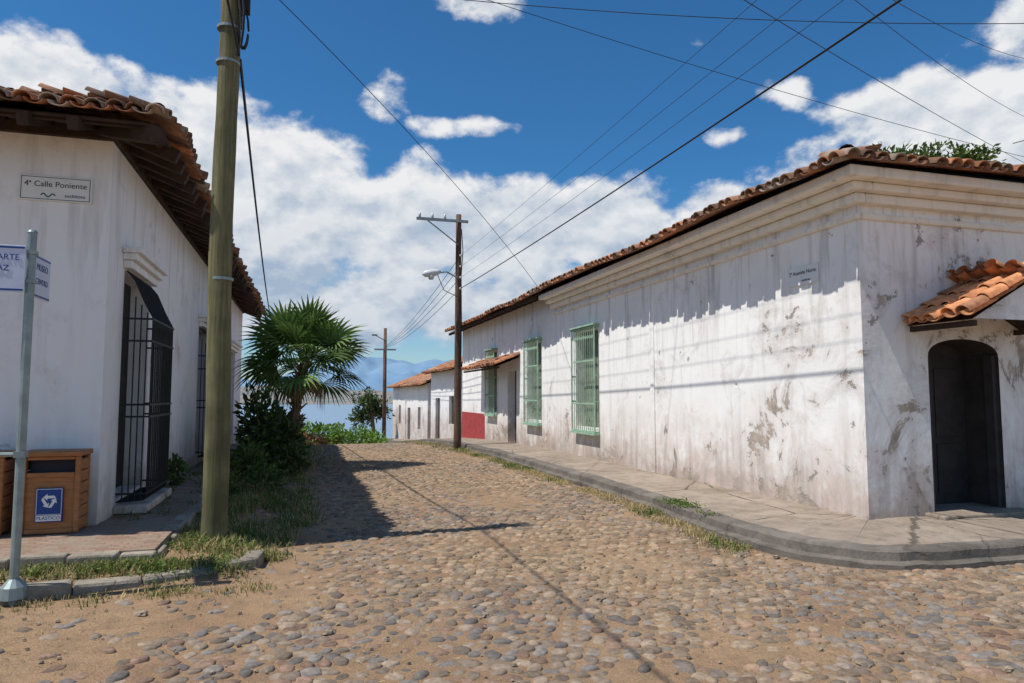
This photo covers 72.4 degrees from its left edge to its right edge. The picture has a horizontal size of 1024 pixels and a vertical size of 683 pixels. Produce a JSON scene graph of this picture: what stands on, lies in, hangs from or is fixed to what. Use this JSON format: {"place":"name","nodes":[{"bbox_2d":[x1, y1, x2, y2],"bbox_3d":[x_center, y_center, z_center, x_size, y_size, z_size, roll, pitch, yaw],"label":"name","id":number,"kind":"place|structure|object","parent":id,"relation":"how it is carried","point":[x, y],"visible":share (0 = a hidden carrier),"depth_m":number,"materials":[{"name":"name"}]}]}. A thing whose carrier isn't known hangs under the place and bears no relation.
{"place":"outdoors","nodes":[
{"label":"outdoors","id":0,"kind":"place"},
{"bbox_2d":[0,443,264,605],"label":"sidewalk","id":1,"kind":"structure","parent":0,"point":[114,537],"depth_m":6.76,"materials":[{"name":"concrete"}]},
{"bbox_2d":[0,450,15,535],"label":"recycling bin","id":2,"kind":"object","parent":1,"relation":"on","point":[7,469],"visible":0.88,"depth_m":7.32,"materials":[{"name":"brown wood"}]},
{"bbox_2d":[22,448,92,534],"bbox_3d":[-4.878,1.589,7.477,0.590,0.850,0.400,1,-5,-16],"label":"recycling bin","id":3,"kind":"object","parent":1,"relation":"on","point":[56,490],"visible":0.94,"depth_m":7.35,"materials":[{"name":"brown wood"}]},
{"bbox_2d":[149,432,237,486],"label":"plinth","id":4,"kind":"structure","parent":1,"relation":"on","point":[194,459],"depth_m":14.81,"materials":[{"name":"white paint"}]},
{"bbox_2d":[239,404,392,440],"bbox_3d":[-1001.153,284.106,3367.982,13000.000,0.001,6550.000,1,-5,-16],"label":"lake water","id":5,"kind":"structure","parent":0,"point":[332,413],"depth_m":912.46,"materials":[{"name":"blue liquid"}]},
{"bbox_2d":[240,385,392,404],"bbox_3d":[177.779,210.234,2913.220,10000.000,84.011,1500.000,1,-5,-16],"label":"lakeshore hills","id":6,"kind":"structure","parent":0,"point":[347,401],"depth_m":2242.11,"materials":[{"name":"blue"}]},
{"bbox_2d":[241,356,450,391],"bbox_3d":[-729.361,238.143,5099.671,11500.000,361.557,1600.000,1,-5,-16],"label":"mountain range","id":7,"kind":"structure","parent":0,"point":[369,371],"depth_m":5212.29,"materials":[{"name":"blue"}]},
{"bbox_2d":[0,442,1023,682],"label":"cobblestone road","id":8,"kind":"structure","parent":0,"point":[845,673],"depth_m":5.59,"materials":[{"name":"stone"}]},
{"bbox_2d":[0,453,1014,682],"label":"loose pebbles","id":9,"kind":"object","parent":8,"relation":"on","point":[599,599],"visible":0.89,"depth_m":5.35,"materials":[{"name":"stone"}]},
{"bbox_2d":[0,443,1023,682],"bbox_3d":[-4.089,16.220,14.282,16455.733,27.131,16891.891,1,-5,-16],"label":"ground","id":10,"kind":"structure","parent":0,"point":[94,663],"depth_m":5.21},
{"bbox_2d":[0,230,50,605],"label":"street sign post","id":11,"kind":"object","parent":10,"relation":"on","point":[26,269],"visible":1,"depth_m":5.64,"materials":[{"name":"metal"}]},
{"bbox_2d":[0,117,242,524],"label":"walls","id":12,"kind":"structure","parent":10,"relation":"on","point":[74,389],"depth_m":8.03,"materials":[{"name":"white paint"}]},
{"bbox_2d":[18,174,92,203],"bbox_3d":[-5.185,-1.734,7.958,0.730,0.290,0.025,1,-5,-16],"label":"street name sign","id":13,"kind":"object","parent":12,"relation":"attached to","point":[54,189],"visible":1,"depth_m":7.95,"materials":[{"name":"white metal"}]},
{"bbox_2d":[0,103,235,267],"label":"roof deck","id":14,"kind":"structure","parent":12,"relation":"attached to","point":[167,143],"depth_m":7.60,"materials":[{"name":"brown wood"}]},
{"bbox_2d":[0,83,265,315],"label":"roof tiles","id":15,"kind":"object","parent":14,"relation":"attached to","point":[104,103],"visible":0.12,"depth_m":8.04,"materials":[{"name":"ceramic"}]},
{"bbox_2d":[115,283,130,487],"bbox_3d":[-5.346,0.564,9.352,0.030,2.840,1.500,1,-5,-16],"label":"window panel","id":16,"kind":"structure","parent":12,"relation":"attached to","point":[122,386],"depth_m":9.85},
{"bbox_2d":[0,106,261,317],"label":"rafters","id":17,"kind":"object","parent":12,"relation":"attached to","point":[156,165],"visible":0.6,"depth_m":8.78,"materials":[{"name":"brown wood"}]},
{"bbox_2d":[113,488,171,514],"bbox_3d":[-4.909,2.120,9.362,0.380,0.100,1.700,1,-5,-16],"label":"window sill","id":18,"kind":"structure","parent":12,"relation":"attached to","point":[152,501],"depth_m":8.73,"materials":[{"name":"grey concrete"}]},
{"bbox_2d":[115,270,173,502],"bbox_3d":[-4.924,0.600,9.474,0.351,2.906,1.500,1,-5,-16],"label":"window grille","id":19,"kind":"object","parent":12,"relation":"attached to","point":[162,329],"depth_m":9.19,"materials":[{"name":"black metal"}]},
{"bbox_2d":[122,246,168,286],"bbox_3d":[-4.986,-0.988,9.577,0.220,0.250,1.820,1,-5,-16],"label":"lintel moulding","id":20,"kind":"object","parent":12,"relation":"attached to","point":[141,263],"visible":0.99,"depth_m":9.23,"materials":[{"name":"white paint"}]},
{"bbox_2d":[195,327,206,456],"bbox_3d":[-6.784,1.139,15.732,0.351,2.786,1.500,1,-5,-16],"label":"window grille","id":21,"kind":"object","parent":12,"relation":"attached to","point":[203,400],"depth_m":14.99,"materials":[{"name":"metal"}]},
{"bbox_2d":[198,314,206,330],"bbox_3d":[-6.846,-0.390,15.830,0.220,0.250,1.820,1,-5,-16],"label":"lintel moulding","id":22,"kind":"object","parent":12,"relation":"attached to","point":[202,320],"visible":0.42,"depth_m":15.01,"materials":[{"name":"white paint"}]},
{"bbox_2d":[231,340,242,352],"bbox_3d":[-8.664,0.177,21.941,0.220,0.250,2.620,1,-5,-16],"label":"lintel moulding","id":23,"kind":"object","parent":12,"relation":"attached to","point":[236,346],"visible":0.72,"depth_m":21.69,"materials":[{"name":"white paint"}]},
{"bbox_2d":[0,442,333,613],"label":"verge grass","id":24,"kind":"structure","parent":10,"relation":"on","point":[237,503],"depth_m":7.12,"materials":[{"name":"green plant"}]},
{"bbox_2d":[168,452,190,485],"bbox_3d":[-5.464,2.116,11.404,0.429,0.635,0.592,1,-5,-16],"label":"wall weed","id":25,"kind":"object","parent":10,"relation":"on","point":[179,463],"depth_m":11.34,"materials":[{"name":"green plant"}]},
{"bbox_2d":[200,0,250,542],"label":"utility pole","id":26,"kind":"object","parent":10,"relation":"on","point":[215,493],"visible":0.98,"depth_m":7.59,"materials":[{"name":"green wood"}]},
{"bbox_2d":[229,381,318,495],"bbox_3d":[-4.457,1.788,12.988,1.764,2.147,5.473,1,-5,-16],"label":"shrub","id":27,"kind":"object","parent":10,"relation":"on","point":[264,456],"visible":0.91,"depth_m":13.69,"materials":[{"name":"green plant"}]},
{"bbox_2d":[241,406,306,457],"bbox_3d":[-6.539,2.616,19.096,1.720,1.975,5.584,2,-5,-20],"label":"shrub","id":28,"kind":"object","parent":10,"relation":"on","point":[283,414],"visible":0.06,"depth_m":17.64,"materials":[{"name":"green plant"}]},
{"bbox_2d":[232,294,372,441],"bbox_3d":[-4.813,0.939,16.070,3.095,4.016,3.183,-1,-4,12],"label":"fan palm tree","id":29,"kind":"object","parent":10,"relation":"on","point":[309,328],"visible":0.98,"depth_m":15.75,"materials":[{"name":"leaves"},{"name":"bark"}]},
{"bbox_2d":[299,432,336,445],"bbox_3d":[-7.834,3.760,26.100,2.268,0.836,3.395,2,-5,-27],"label":"reddish groundcover","id":30,"kind":"object","parent":10,"relation":"on","point":[320,440],"visible":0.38,"depth_m":26.10,"materials":[{"name":"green plant"}]},
{"bbox_2d":[246,421,392,443],"bbox_3d":[-9.005,4.955,36.777,4.529,2.797,11.519,-1,-5,17],"label":"hedge bush","id":31,"kind":"object","parent":10,"relation":"on","point":[335,433],"visible":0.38,"depth_m":35.78,"materials":[{"name":"green plant"}]},
{"bbox_2d":[345,386,394,435],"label":"background tree","id":32,"kind":"object","parent":10,"relation":"on","point":[371,410],"visible":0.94,"depth_m":48.86,"materials":[{"name":"green plant"}]},
{"bbox_2d":[372,328,395,437],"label":"utility pole","id":33,"kind":"object","parent":10,"relation":"on","point":[384,349],"visible":0.88,"depth_m":45.36,"materials":[{"name":"brown wood"}]},
{"bbox_2d":[393,382,430,439],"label":"walls","id":34,"kind":"structure","parent":10,"relation":"on","point":[410,421],"depth_m":42.97,"materials":[{"name":"white paint"}]},
{"bbox_2d":[416,212,467,448],"bbox_3d":[-2.181,-0.139,21.799,1.644,7.900,0.384,2,-5,-25],"label":"utility pole","id":35,"kind":"object","parent":10,"relation":"on","point":[430,274],"visible":0.97,"depth_m":22.00,"materials":[{"name":"brown wood"}]},
{"bbox_2d":[226,0,1023,347],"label":"overhead wires","id":36,"kind":"object","parent":35,"relation":"attached to","point":[624,116],"visible":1,"depth_m":11.62,"materials":[{"name":"rubber"}]},
{"bbox_2d":[431,366,461,438],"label":"walls","id":37,"kind":"structure","parent":10,"relation":"on","point":[442,385],"depth_m":34.04,"materials":[{"name":"white paint"}]},
{"bbox_2d":[421,356,462,373],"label":"roof tiles","id":38,"kind":"object","parent":37,"relation":"on","point":[445,366],"visible":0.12,"depth_m":34.14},
{"bbox_2d":[438,396,453,438],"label":"doors and windows","id":39,"kind":"structure","parent":37,"relation":"attached to","point":[439,415],"depth_m":35.66,"materials":[{"name":"wood"}]},
{"bbox_2d":[1,453,936,682],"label":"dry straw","id":40,"kind":"object","parent":10,"relation":"on","point":[501,576],"visible":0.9,"depth_m":5.97,"materials":[{"name":"beige plant"}]},
{"bbox_2d":[395,440,755,553],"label":"kerbside weeds","id":41,"kind":"object","parent":10,"relation":"on","point":[716,541],"visible":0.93,"depth_m":9.81,"materials":[{"name":"green plant"}]},
{"bbox_2d":[462,204,1023,519],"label":"walls","id":42,"kind":"structure","parent":10,"relation":"on","point":[769,383],"depth_m":9.88,"materials":[{"name":"white paint"}]},
{"bbox_2d":[462,412,484,438],"bbox_3d":[-1.522,3.710,27.872,0.112,1.750,3.900,1,-5,-16],"label":"red wainscot","id":43,"kind":"object","parent":42,"relation":"attached to","point":[473,425],"visible":0.43,"depth_m":27.73,"materials":[{"name":"paint"}]},
{"bbox_2d":[461,351,519,370],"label":"awning tiles","id":44,"kind":"object","parent":42,"relation":"attached to","point":[487,362],"visible":0.96,"depth_m":23.04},
{"bbox_2d":[463,357,518,372],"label":"awning deck","id":45,"kind":"structure","parent":42,"relation":"attached to","point":[490,366],"depth_m":22.87,"materials":[{"name":"brown wood"}]},
{"bbox_2d":[484,348,497,416],"bbox_3d":[-0.775,1.465,25.076,0.160,2.400,1.360,1,-5,-16],"label":"window grille","id":46,"kind":"object","parent":42,"relation":"attached to","point":[488,378],"depth_m":25.04,"materials":[{"name":"green metal"}]},
{"bbox_2d":[449,296,537,335],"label":"rafters","id":47,"kind":"object","parent":42,"relation":"attached to","point":[515,307],"visible":0.78,"depth_m":22.39,"materials":[{"name":"brown wood"}]},
{"bbox_2d":[494,352,496,411],"bbox_3d":[-0.475,1.447,25.166,0.055,2.150,1.200,1,-5,-16],"label":"window shutter","id":48,"kind":"object","parent":42,"relation":"attached to","point":[495,389],"depth_m":25.50,"materials":[{"name":"wood"}]},
{"bbox_2d":[515,371,515,441],"bbox_3d":[0.266,2.191,22.767,0.040,2.600,1.100,1,-5,-16],"label":"street door","id":49,"kind":"structure","parent":42,"relation":"attached to","point":[515,406],"depth_m":23.21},
{"bbox_2d":[522,337,541,425],"bbox_3d":[0.582,1.181,20.505,0.160,2.530,1.410,1,-5,-16],"label":"window grille","id":50,"kind":"object","parent":42,"relation":"attached to","point":[528,422],"depth_m":20.39,"materials":[{"name":"green metal"}]},
{"bbox_2d":[535,343,540,419],"bbox_3d":[0.881,1.163,20.596,0.055,2.280,1.250,1,-5,-16],"label":"window shutter","id":51,"kind":"object","parent":42,"relation":"attached to","point":[539,375],"depth_m":20.80,"materials":[{"name":"green wood"}]},
{"bbox_2d":[569,323,599,435],"bbox_3d":[1.718,0.909,16.680,0.160,2.570,1.510,1,-5,-16],"label":"window grille","id":52,"kind":"object","parent":42,"relation":"attached to","point":[574,401],"depth_m":16.54,"materials":[{"name":"green metal"}]},
{"bbox_2d":[585,330,598,427],"bbox_3d":[2.017,0.890,16.770,0.055,2.320,1.350,1,-5,-16],"label":"window shutter","id":53,"kind":"object","parent":42,"relation":"attached to","point":[588,365],"depth_m":17.00,"materials":[{"name":"green wood"}]},
{"bbox_2d":[649,284,655,471],"bbox_3d":[2.727,0.784,13.537,0.050,3.800,0.150,1,-5,-16],"label":"pilaster","id":54,"kind":"object","parent":42,"relation":"attached to","point":[652,378],"visible":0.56,"depth_m":13.51,"materials":[{"name":"white paint"}]},
{"bbox_2d":[451,161,1023,331],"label":"roof deck","id":55,"kind":"structure","parent":42,"relation":"attached to","point":[784,190],"depth_m":9.94,"materials":[{"name":"brown wood"}]},
{"bbox_2d":[444,143,1023,331],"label":"roof tiles","id":56,"kind":"object","parent":55,"relation":"attached to","point":[830,159],"visible":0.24,"depth_m":9.21,"materials":[{"name":"ceramic"}]},
{"bbox_2d":[538,164,1023,315],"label":"cornice","id":57,"kind":"structure","parent":42,"relation":"attached to","point":[844,187],"depth_m":9.13,"materials":[{"name":"beige paint"}]},
{"bbox_2d":[788,262,818,287],"bbox_3d":[3.948,-0.898,9.505,0.021,0.260,0.600,1,-5,-16],"label":"street name sign","id":58,"kind":"object","parent":42,"relation":"attached to","point":[804,274],"visible":1,"depth_m":9.48,"materials":[{"name":"white metal"}]},
{"bbox_2d":[901,259,1023,323],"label":"canopy tiles","id":59,"kind":"object","parent":42,"relation":"attached to","point":[976,288],"visible":0.88,"depth_m":8.28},
{"bbox_2d":[908,283,1023,334],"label":"canopy deck","id":60,"kind":"structure","parent":42,"relation":"attached to","point":[1018,325],"depth_m":8.24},
{"bbox_2d":[928,339,1005,510],"bbox_3d":[5.671,1.317,9.090,1.160,2.660,0.548,1,-5,-16],"label":"door lining","id":61,"kind":"object","parent":42,"relation":"attached to","point":[983,428],"depth_m":9.22,"materials":[{"name":"black wood"}]},
{"bbox_2d":[928,343,968,503],"bbox_3d":[5.599,1.140,9.345,1.160,2.450,0.045,1,-5,-16],"label":"arched door","id":62,"kind":"structure","parent":61,"relation":"attached to","point":[949,430],"depth_m":9.41,"materials":[{"name":"black wood"}]},
{"bbox_2d":[974,285,1023,319],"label":"canopy gable","id":63,"kind":"structure","parent":42,"relation":"attached to","point":[1010,306],"depth_m":8.10,"materials":[{"name":"white paint"}]},
{"bbox_2d":[872,138,1006,163],"bbox_3d":[9.746,-0.735,16.457,3.246,8.088,2.618,1,-5,-16],"label":"background tree","id":64,"kind":"object","parent":10,"relation":"on","point":[963,153],"visible":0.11,"depth_m":16.29,"materials":[{"name":"green leaves"},{"name":"wood"}]},
{"bbox_2d":[0,0,1023,379],"label":"sky","id":65,"kind":"structure","parent":0,"point":[503,99],"materials":[{"name":"blue"}]},
{"bbox_2d":[381,438,1023,570],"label":"sidewalk","id":66,"kind":"structure","parent":0,"point":[792,530],"depth_m":8.09,"materials":[{"name":"grey concrete"}]},
{"bbox_2d":[925,502,1023,520],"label":"door step","id":67,"kind":"object","parent":66,"relation":"on","point":[950,511],"depth_m":8.65,"materials":[{"name":"grey concrete"}]},
{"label":"roof deck","id":68,"kind":"object","parent":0,"visible":0},
{"bbox_2d":[386,373,430,387],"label":"roof tiles","id":69,"kind":"object","parent":68,"relation":"attached to","point":[419,379],"visible":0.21,"depth_m":44.58,"materials":[{"name":"ceramic"}]}
]}

